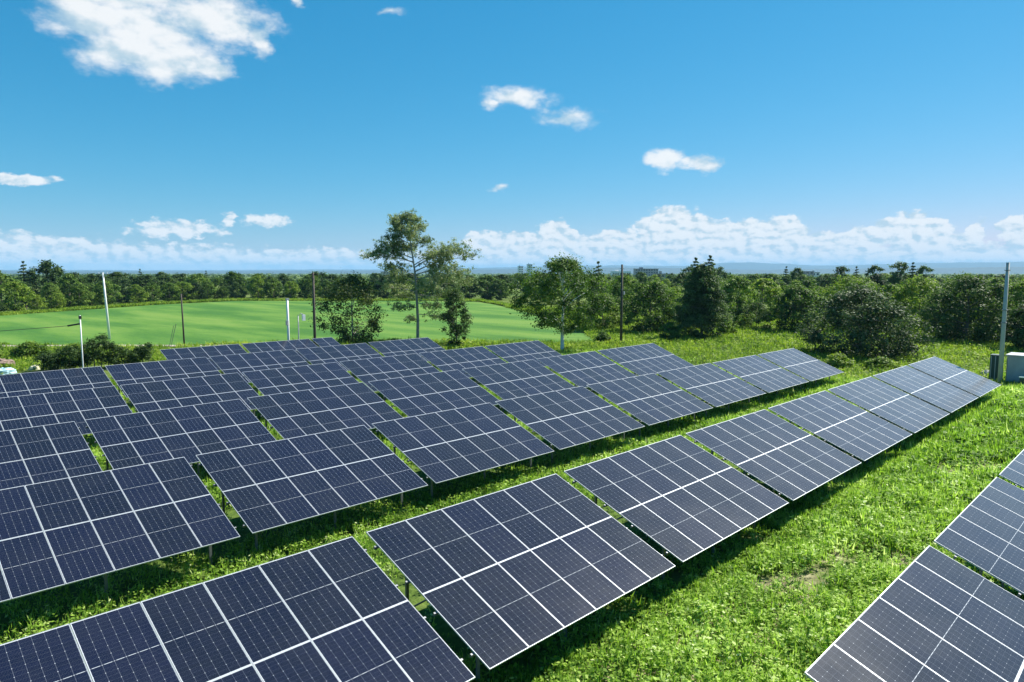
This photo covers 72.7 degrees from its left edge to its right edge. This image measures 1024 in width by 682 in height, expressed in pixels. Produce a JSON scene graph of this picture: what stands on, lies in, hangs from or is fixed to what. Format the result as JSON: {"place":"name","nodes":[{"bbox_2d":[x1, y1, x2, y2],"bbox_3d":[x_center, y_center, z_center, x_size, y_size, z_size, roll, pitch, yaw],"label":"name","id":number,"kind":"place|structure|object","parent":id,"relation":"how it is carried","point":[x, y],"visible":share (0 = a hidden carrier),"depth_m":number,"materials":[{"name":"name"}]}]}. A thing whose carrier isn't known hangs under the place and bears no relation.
{"place":"outdoors","nodes":[
{"label":"outdoors","id":0,"kind":"place"},
{"bbox_2d":[0,301,592,344],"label":"crop field","id":1,"kind":"structure","parent":0,"point":[242,321],"depth_m":122.66,"materials":[{"name":"green plant"}]},
{"bbox_2d":[0,274,1022,681],"bbox_3d":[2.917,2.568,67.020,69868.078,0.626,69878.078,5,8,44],"label":"ground","id":2,"kind":"structure","parent":0,"point":[454,638],"depth_m":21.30,"materials":[{"name":"green plant"}]},
{"bbox_2d":[0,273,28,310],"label":"broadleaf tree","id":3,"kind":"object","parent":2,"relation":"on","point":[3,276],"visible":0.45,"depth_m":167.69,"materials":[{"name":"green plant"}]},
{"bbox_2d":[0,281,35,311],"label":"broadleaf tree","id":4,"kind":"object","parent":2,"relation":"on","point":[16,289],"visible":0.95,"depth_m":158.99,"materials":[{"name":"green plant"}]},
{"bbox_2d":[13,261,39,306],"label":"conifer tree","id":5,"kind":"object","parent":2,"relation":"on","point":[23,278],"visible":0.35,"depth_m":186.63,"materials":[{"name":"green plant"}]},
{"bbox_2d":[9,340,50,358],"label":"shrub","id":6,"kind":"object","parent":2,"relation":"on","point":[26,348],"visible":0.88,"depth_m":74.48,"materials":[{"name":"green plant"}]},
{"bbox_2d":[20,259,68,303],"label":"broadleaf tree","id":7,"kind":"object","parent":2,"relation":"on","point":[46,266],"visible":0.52,"depth_m":190.50,"materials":[{"name":"green plant"}]},
{"bbox_2d":[39,282,61,308],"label":"broadleaf tree","id":8,"kind":"object","parent":2,"relation":"on","point":[50,287],"visible":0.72,"depth_m":178.32,"materials":[{"name":"green plant"}]},
{"bbox_2d":[0,421,101,489],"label":"solar table","id":9,"kind":"object","parent":2,"relation":"on","point":[45,453],"visible":0.81,"depth_m":27.55,"materials":[{"name":"glass"}]},
{"bbox_2d":[46,293,67,308],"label":"broadleaf tree","id":10,"kind":"object","parent":2,"relation":"on","point":[57,298],"visible":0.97,"depth_m":175.12,"materials":[{"name":"green plant"}]},
{"bbox_2d":[0,366,120,397],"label":"solar table","id":11,"kind":"object","parent":2,"relation":"on","point":[22,384],"visible":0.61,"depth_m":44.78,"materials":[{"name":"glass"}]},
{"bbox_2d":[0,386,131,434],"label":"solar table","id":12,"kind":"object","parent":2,"relation":"on","point":[79,407],"visible":0.64,"depth_m":36.53,"materials":[{"name":"glass"}]},
{"bbox_2d":[54,272,87,306],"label":"broadleaf tree","id":13,"kind":"object","parent":2,"relation":"on","point":[68,279],"visible":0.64,"depth_m":184.78,"materials":[{"name":"green plant"}]},
{"bbox_2d":[64,282,95,306],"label":"broadleaf tree","id":14,"kind":"object","parent":2,"relation":"on","point":[78,287],"visible":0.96,"depth_m":182.37,"materials":[{"name":"green plant"}]},
{"bbox_2d":[30,332,153,370],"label":"hedge","id":15,"kind":"object","parent":2,"relation":"on","point":[50,361],"visible":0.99,"depth_m":67.17,"materials":[{"name":"green plant"}]},
{"bbox_2d":[91,280,124,304],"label":"broadleaf tree","id":16,"kind":"object","parent":2,"relation":"on","point":[99,290],"visible":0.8,"depth_m":188.88,"materials":[{"name":"green plant"}]},
{"bbox_2d":[0,457,239,602],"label":"solar table","id":17,"kind":"object","parent":2,"relation":"on","point":[104,523],"visible":0.99,"depth_m":20.22,"materials":[{"name":"glass"}]},
{"bbox_2d":[106,271,138,301],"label":"broadleaf tree","id":18,"kind":"object","parent":2,"relation":"on","point":[118,276],"visible":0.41,"depth_m":218.17,"materials":[{"name":"green plant"}]},
{"bbox_2d":[123,284,149,303],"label":"broadleaf tree","id":19,"kind":"object","parent":2,"relation":"on","point":[135,289],"visible":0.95,"depth_m":200.57,"materials":[{"name":"green plant"}]},
{"bbox_2d":[130,274,170,301],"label":"broadleaf tree","id":20,"kind":"object","parent":2,"relation":"on","point":[144,279],"visible":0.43,"depth_m":214.83,"materials":[{"name":"green plant"}]},
{"bbox_2d":[143,282,164,301],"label":"broadleaf tree","id":21,"kind":"object","parent":2,"relation":"on","point":[153,286],"visible":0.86,"depth_m":209.19,"materials":[{"name":"green plant"}]},
{"bbox_2d":[105,357,220,405],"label":"solar table","id":22,"kind":"object","parent":2,"relation":"on","point":[133,373],"visible":0.66,"depth_m":49.42,"materials":[{"name":"glass"}]},
{"bbox_2d":[160,283,180,301],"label":"broadleaf tree","id":23,"kind":"object","parent":2,"relation":"on","point":[166,287],"visible":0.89,"depth_m":217.36,"materials":[{"name":"green plant"}]},
{"bbox_2d":[85,399,276,475],"bbox_3d":[-14.649,4.952,31.372,4.262,3.291,7.060,5,8,44],"label":"solar table","id":24,"kind":"object","parent":2,"relation":"on","point":[189,433],"visible":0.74,"depth_m":31.10,"materials":[{"name":"glass"}]},
{"bbox_2d":[171,282,196,300],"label":"broadleaf tree","id":25,"kind":"object","parent":2,"relation":"on","point":[181,286],"visible":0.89,"depth_m":221.13,"materials":[{"name":"green plant"}]},
{"bbox_2d":[120,373,258,414],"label":"solar table","id":26,"kind":"object","parent":2,"relation":"on","point":[155,395],"visible":0.71,"depth_m":41.27,"materials":[{"name":"glass"}]},
{"bbox_2d":[185,273,219,299],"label":"broadleaf tree","id":27,"kind":"object","parent":2,"relation":"on","point":[198,278],"visible":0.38,"depth_m":231.81,"materials":[{"name":"green plant"}]},
{"bbox_2d":[160,344,246,369],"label":"solar table","id":28,"kind":"object","parent":2,"relation":"on","point":[207,352],"visible":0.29,"depth_m":61.22,"materials":[{"name":"glass"}]},
{"bbox_2d":[217,271,249,297],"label":"broadleaf tree","id":29,"kind":"object","parent":2,"relation":"on","point":[233,276],"visible":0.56,"depth_m":244.48,"materials":[{"name":"green plant"}]},
{"bbox_2d":[0,536,474,681],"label":"solar table","id":30,"kind":"object","parent":2,"relation":"on","point":[343,610],"visible":1,"depth_m":13.12,"materials":[{"name":"glass"}]},
{"bbox_2d":[246,275,268,298],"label":"broadleaf tree","id":31,"kind":"object","parent":2,"relation":"on","point":[256,279],"visible":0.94,"depth_m":235.98,"materials":[{"name":"green plant"}]},
{"bbox_2d":[210,349,308,382],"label":"solar table","id":32,"kind":"object","parent":2,"relation":"on","point":[238,363],"visible":0.68,"depth_m":54.49,"materials":[{"name":"glass"}]},
{"bbox_2d":[262,278,282,298],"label":"broadleaf tree","id":33,"kind":"object","parent":2,"relation":"on","point":[273,286],"visible":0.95,"depth_m":235.68,"materials":[{"name":"green plant"}]},
{"bbox_2d":[242,339,317,363],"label":"solar table","id":34,"kind":"object","parent":2,"relation":"on","point":[294,345],"visible":0.28,"depth_m":66.42,"materials":[{"name":"glass"}]},
{"bbox_2d":[280,281,300,298],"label":"broadleaf tree","id":35,"kind":"object","parent":2,"relation":"on","point":[295,289],"visible":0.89,"depth_m":235.25,"materials":[{"name":"green plant"}]},
{"bbox_2d":[242,362,358,412],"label":"solar table","id":36,"kind":"object","parent":2,"relation":"on","point":[284,380],"visible":0.62,"depth_m":46.32,"materials":[{"name":"glass"}]},
{"bbox_2d":[297,274,322,298],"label":"broadleaf tree","id":37,"kind":"object","parent":2,"relation":"on","point":[305,280],"visible":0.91,"depth_m":240.11,"materials":[{"name":"green plant"}]},
{"bbox_2d":[196,425,427,553],"bbox_3d":[-7.106,5.527,25.383,4.262,3.291,7.060,5,8,44],"label":"solar table","id":38,"kind":"object","parent":2,"relation":"on","point":[269,485],"visible":0.97,"depth_m":24.86,"materials":[{"name":"glass"}]},
{"bbox_2d":[309,272,317,345],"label":"utility pole","id":39,"kind":"object","parent":2,"relation":"on","point":[314,314],"visible":0.67,"depth_m":72.55,"materials":[{"name":"brown wood"}]},
{"bbox_2d":[247,382,403,438],"bbox_3d":[-9.552,4.423,36.541,4.262,3.291,7.060,6,8,44],"label":"solar table","id":40,"kind":"object","parent":2,"relation":"on","point":[286,415],"visible":0.79,"depth_m":36.29,"materials":[{"name":"glass"}]},
{"bbox_2d":[312,337,340,346],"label":"solar table","id":41,"kind":"object","parent":2,"relation":"on","point":[326,341],"visible":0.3,"depth_m":70.12,"materials":[{"name":"blue glass"}]},
{"bbox_2d":[296,343,382,370],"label":"solar table","id":42,"kind":"object","parent":2,"relation":"on","point":[337,354],"visible":0.73,"depth_m":59.59,"materials":[{"name":"glass"}]},
{"bbox_2d":[308,270,388,343],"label":"broadleaf tree","id":43,"kind":"object","parent":2,"relation":"on","point":[363,290],"visible":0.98,"depth_m":88.70,"materials":[{"name":"green plant"}]},
{"bbox_2d":[373,274,398,298],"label":"broadleaf tree","id":44,"kind":"object","parent":2,"relation":"on","point":[377,287],"visible":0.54,"depth_m":238.46,"materials":[{"name":"green plant"}]},
{"bbox_2d":[340,353,439,391],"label":"solar table","id":45,"kind":"object","parent":2,"relation":"on","point":[365,371],"visible":0.71,"depth_m":51.38,"materials":[{"name":"glass"}]},
{"bbox_2d":[368,337,444,363],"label":"solar table","id":46,"kind":"object","parent":2,"relation":"on","point":[417,346],"visible":0.66,"depth_m":64.69,"materials":[{"name":"glass"}]},
{"bbox_2d":[359,208,481,337],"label":"broadleaf tree","id":47,"kind":"object","parent":2,"relation":"on","point":[399,222],"visible":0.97,"depth_m":91.83,"materials":[{"name":"green plant"}]},
{"bbox_2d":[369,370,499,416],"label":"solar table","id":48,"kind":"object","parent":2,"relation":"on","point":[414,395],"visible":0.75,"depth_m":41.49,"materials":[{"name":"glass"}]},
{"bbox_2d":[437,286,473,347],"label":"broadleaf tree","id":49,"kind":"object","parent":2,"relation":"on","point":[450,314],"visible":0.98,"depth_m":86.47,"materials":[{"name":"green plant"}]},
{"bbox_2d":[419,346,505,377],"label":"solar table","id":50,"kind":"object","parent":2,"relation":"on","point":[455,359],"visible":0.66,"depth_m":56.51,"materials":[{"name":"glass"}]},
{"bbox_2d":[372,403,553,500],"bbox_3d":[-2.008,5.047,30.558,4.262,3.291,7.060,5,8,44],"label":"solar table","id":51,"kind":"object","parent":2,"relation":"on","point":[441,446],"visible":0.98,"depth_m":30.10,"materials":[{"name":"glass"}]},
{"bbox_2d":[472,275,502,299],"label":"broadleaf tree","id":52,"kind":"object","parent":2,"relation":"on","point":[482,282],"visible":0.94,"depth_m":234.95,"materials":[{"name":"green plant"}]},
{"bbox_2d":[489,279,514,299],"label":"broadleaf tree","id":53,"kind":"object","parent":2,"relation":"on","point":[501,295],"visible":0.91,"depth_m":235.03,"materials":[{"name":"green plant"}]},
{"bbox_2d":[0,297,1023,390],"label":"meadow grass","id":54,"kind":"structure","parent":2,"relation":"on","point":[750,334],"depth_m":85.02,"materials":[{"name":"green plant"}]},
{"bbox_2d":[4,272,1023,287],"bbox_3d":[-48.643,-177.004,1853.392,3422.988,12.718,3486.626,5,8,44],"label":"distant wood","id":55,"kind":"object","parent":2,"relation":"on","point":[292,277],"visible":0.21,"depth_m":730.96,"materials":[{"name":"green plant"}]},
{"bbox_2d":[462,359,574,411],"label":"solar table","id":56,"kind":"object","parent":2,"relation":"on","point":[510,380],"visible":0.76,"depth_m":46.64,"materials":[{"name":"glass"}]},
{"bbox_2d":[366,474,674,680],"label":"solar table","id":57,"kind":"object","parent":2,"relation":"on","point":[495,579],"visible":0.97,"depth_m":17.00,"materials":[{"name":"glass"}]},
{"bbox_2d":[485,340,560,366],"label":"solar table","id":58,"kind":"object","parent":2,"relation":"on","point":[523,351],"visible":0.62,"depth_m":61.64,"materials":[{"name":"glass"}]},
{"bbox_2d":[505,252,617,351],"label":"birch tree","id":59,"kind":"object","parent":2,"relation":"on","point":[561,265],"visible":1,"depth_m":78.22,"materials":[{"name":"green plant"}]},
{"bbox_2d":[495,386,644,466],"bbox_3d":[3.087,4.562,35.731,4.262,3.291,7.060,5,8,44],"label":"solar table","id":60,"kind":"object","parent":2,"relation":"on","point":[566,418],"visible":0.94,"depth_m":35.31,"materials":[{"name":"glass"}]},
{"bbox_2d":[537,351,635,387],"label":"solar table","id":61,"kind":"object","parent":2,"relation":"on","point":[583,369],"visible":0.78,"depth_m":51.80,"materials":[{"name":"glass"}]},
{"bbox_2d":[579,292,626,328],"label":"shrub","id":62,"kind":"object","parent":2,"relation":"on","point":[610,319],"visible":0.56,"depth_m":109.48,"materials":[{"name":"green plant"}]},
{"bbox_2d":[620,264,624,340],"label":"utility pole","id":63,"kind":"object","parent":2,"relation":"on","point":[621,306],"visible":0.89,"depth_m":85.87,"materials":[{"name":"brown wood"}]},
{"bbox_2d":[604,273,648,319],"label":"broadleaf tree","id":64,"kind":"object","parent":2,"relation":"on","point":[628,280],"visible":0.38,"depth_m":123.47,"materials":[{"name":"green plant"}]},
{"bbox_2d":[598,343,693,376],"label":"solar table","id":65,"kind":"object","parent":2,"relation":"on","point":[644,359],"visible":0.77,"depth_m":57.31,"materials":[{"name":"blue glass"}]},
{"bbox_2d":[614,275,683,331],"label":"broadleaf tree","id":66,"kind":"object","parent":2,"relation":"on","point":[654,288],"visible":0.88,"depth_m":103.44,"materials":[{"name":"green plant"}]},
{"bbox_2d":[586,373,712,435],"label":"solar table","id":67,"kind":"object","parent":2,"relation":"on","point":[650,399],"visible":0.95,"depth_m":40.51,"materials":[{"name":"glass"}]},
{"bbox_2d":[658,322,681,341],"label":"shrub","id":68,"kind":"object","parent":2,"relation":"on","point":[671,329],"visible":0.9,"depth_m":91.72,"materials":[{"name":"green plant"}]},
{"bbox_2d":[564,435,787,583],"bbox_3d":[5.554,5.609,22.863,4.262,3.291,7.060,5,8,44],"label":"solar table","id":69,"kind":"object","parent":2,"relation":"on","point":[682,499],"visible":0.98,"depth_m":22.30,"materials":[{"name":"glass"}]},
{"bbox_2d":[669,255,735,339],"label":"conifer tree","id":70,"kind":"object","parent":2,"relation":"on","point":[701,279],"visible":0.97,"depth_m":93.62,"materials":[{"name":"green plant"}]},
{"bbox_2d":[657,363,765,416],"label":"solar table","id":71,"kind":"object","parent":2,"relation":"on","point":[712,384],"visible":0.94,"depth_m":45.71,"materials":[{"name":"glass"}]},
{"bbox_2d":[721,274,761,326],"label":"broadleaf tree","id":72,"kind":"object","parent":2,"relation":"on","point":[730,287],"visible":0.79,"depth_m":112.70,"materials":[{"name":"green plant"}]},
{"bbox_2d":[469,371,1023,681],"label":"lane grass","id":73,"kind":"structure","parent":2,"relation":"on","point":[895,484],"depth_m":20.02,"materials":[{"name":"green plant"}]},
{"bbox_2d":[738,301,774,328],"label":"shrub","id":74,"kind":"object","parent":2,"relation":"on","point":[753,307],"visible":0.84,"depth_m":108.94,"materials":[{"name":"green plant"}]},
{"bbox_2d":[733,278,786,319],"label":"broadleaf tree","id":75,"kind":"object","parent":2,"relation":"on","point":[762,283],"visible":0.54,"depth_m":126.04,"materials":[{"name":"green plant"}]},
{"bbox_2d":[713,355,808,399],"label":"solar table","id":76,"kind":"object","parent":2,"relation":"on","point":[762,374],"visible":0.93,"depth_m":50.91,"materials":[{"name":"glass"}]},
{"bbox_2d":[686,409,860,513],"bbox_3d":[10.652,5.128,28.038,4.262,3.291,7.060,5,8,44],"label":"solar table","id":77,"kind":"object","parent":2,"relation":"on","point":[790,461],"visible":0.94,"depth_m":27.55,"materials":[{"name":"glass"}]},
{"bbox_2d":[762,283,823,330],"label":"broadleaf tree","id":78,"kind":"object","parent":2,"relation":"on","point":[797,291],"visible":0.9,"depth_m":103.98,"materials":[{"name":"green plant"}]},
{"bbox_2d":[758,348,843,388],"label":"solar table","id":79,"kind":"object","parent":2,"relation":"on","point":[802,364],"visible":0.97,"depth_m":56.09,"materials":[{"name":"glass"}]},
{"bbox_2d":[789,289,828,328],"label":"broadleaf tree","id":80,"kind":"object","parent":2,"relation":"on","point":[815,301],"visible":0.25,"depth_m":106.96,"materials":[{"name":"green plant"}]},
{"bbox_2d":[822,351,854,369],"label":"shrub","id":81,"kind":"object","parent":2,"relation":"on","point":[837,359],"visible":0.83,"depth_m":65.84,"materials":[{"name":"green plant"}]},
{"bbox_2d":[768,391,911,476],"bbox_3d":[15.746,4.642,33.211,4.262,3.291,7.060,5,8,44],"label":"solar table","id":82,"kind":"object","parent":2,"relation":"on","point":[854,430],"visible":0.92,"depth_m":32.77,"materials":[{"name":"glass"}]},
{"bbox_2d":[817,273,879,323],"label":"broadleaf tree","id":83,"kind":"object","parent":2,"relation":"on","point":[847,279],"visible":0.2,"depth_m":115.74,"materials":[{"name":"green plant"}]},
{"bbox_2d":[829,280,891,329],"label":"broadleaf tree","id":84,"kind":"object","parent":2,"relation":"on","point":[853,285],"visible":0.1,"depth_m":104.02,"materials":[{"name":"green plant"}]},
{"bbox_2d":[792,284,941,360],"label":"bush","id":85,"kind":"object","parent":2,"relation":"on","point":[845,301],"visible":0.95,"depth_m":73.35,"materials":[{"name":"green plant"}]},
{"bbox_2d":[861,355,901,371],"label":"shrub","id":86,"kind":"object","parent":2,"relation":"on","point":[884,362],"visible":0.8,"depth_m":65.20,"materials":[{"name":"green plant"}]},
{"bbox_2d":[828,377,949,447],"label":"solar table","id":87,"kind":"object","parent":2,"relation":"on","point":[902,409],"visible":0.93,"depth_m":37.97,"materials":[{"name":"glass"}]},
{"bbox_2d":[875,283,913,327],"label":"broadleaf tree","id":88,"kind":"object","parent":2,"relation":"on","point":[888,286],"visible":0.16,"depth_m":108.08,"materials":[{"name":"green plant"}]},
{"bbox_2d":[885,260,914,285],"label":"pine tree","id":89,"kind":"object","parent":2,"relation":"on","point":[895,275],"visible":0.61,"depth_m":198.22,"materials":[{"name":"green plant"}]},
{"bbox_2d":[804,545,1023,681],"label":"solar table","id":90,"kind":"object","parent":2,"relation":"on","point":[930,614],"visible":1,"depth_m":12.40,"materials":[{"name":"blue glass"}]},
{"bbox_2d":[886,274,957,330],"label":"broadleaf tree","id":91,"kind":"object","parent":2,"relation":"on","point":[916,285],"visible":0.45,"depth_m":102.61,"materials":[{"name":"green plant"}]},
{"bbox_2d":[873,365,977,421],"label":"solar table","id":92,"kind":"object","parent":2,"relation":"on","point":[942,395],"visible":0.91,"depth_m":43.12,"materials":[{"name":"glass"}]},
{"bbox_2d":[908,357,1000,400],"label":"solar table","id":93,"kind":"object","parent":2,"relation":"on","point":[967,381],"visible":0.9,"depth_m":48.29,"materials":[{"name":"glass"}]},
{"bbox_2d":[922,271,1000,334],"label":"broadleaf tree","id":94,"kind":"object","parent":2,"relation":"on","point":[970,304],"visible":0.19,"depth_m":93.74,"materials":[{"name":"green plant"}]},
{"bbox_2d":[912,273,1022,343],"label":"broadleaf tree","id":95,"kind":"object","parent":2,"relation":"on","point":[986,332],"visible":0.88,"depth_m":88.48,"materials":[{"name":"green plant"}]},
{"bbox_2d":[934,477,1023,596],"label":"solar table","id":96,"kind":"object","parent":2,"relation":"on","point":[983,531],"visible":0.9,"depth_m":16.72,"materials":[{"name":"glass"}]},
{"bbox_2d":[989,354,998,380],"bbox_3d":[39.251,2.347,56.508,0.600,2.530,1.027,5,8,44],"label":"louvred cabinet","id":97,"kind":"object","parent":2,"relation":"on","point":[993,367],"visible":0.5,"depth_m":56.13,"materials":[{"name":"grey metal"}]},
{"bbox_2d":[997,263,1010,384],"bbox_3d":[38.708,-0.997,54.764,0.360,10.300,0.360,5,8,44],"label":"utility pole","id":98,"kind":"object","parent":2,"relation":"on","point":[1002,345],"visible":0.88,"depth_m":54.67,"materials":[{"name":"concrete"}]},
{"bbox_2d":[991,300,1023,349],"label":"broadleaf tree","id":99,"kind":"object","parent":2,"relation":"on","point":[1016,336],"visible":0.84,"depth_m":80.12,"materials":[{"name":"green plant"}]},
{"bbox_2d":[993,275,1023,326],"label":"broadleaf tree","id":100,"kind":"object","parent":2,"relation":"on","point":[1018,290],"visible":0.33,"depth_m":92.34,"materials":[{"name":"green plant"}]},
{"bbox_2d":[999,450,1023,487],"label":"solar table","id":101,"kind":"object","parent":2,"relation":"on","point":[1013,471],"visible":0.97,"depth_m":21.45,"materials":[{"name":"glass"}]},
{"bbox_2d":[1005,352,1023,382],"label":"equipment cabinet","id":102,"kind":"object","parent":2,"relation":"on","point":[1015,367],"visible":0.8,"depth_m":55.10,"materials":[{"name":"metal"}]},
{"bbox_2d":[0,0,1023,269],"label":"sky","id":103,"kind":"structure","parent":0,"point":[135,134],"materials":[{"name":"blue"}]},
{"bbox_2d":[1,267,1023,273],"bbox_3d":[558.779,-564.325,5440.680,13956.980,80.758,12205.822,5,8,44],"label":"hills","id":104,"kind":"structure","parent":0,"point":[991,270],"depth_m":8273.96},
{"bbox_2d":[1,262,1023,270],"bbox_3d":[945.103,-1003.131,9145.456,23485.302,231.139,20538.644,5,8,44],"label":"hills","id":105,"kind":"structure","parent":0,"point":[753,266],"depth_m":13591.55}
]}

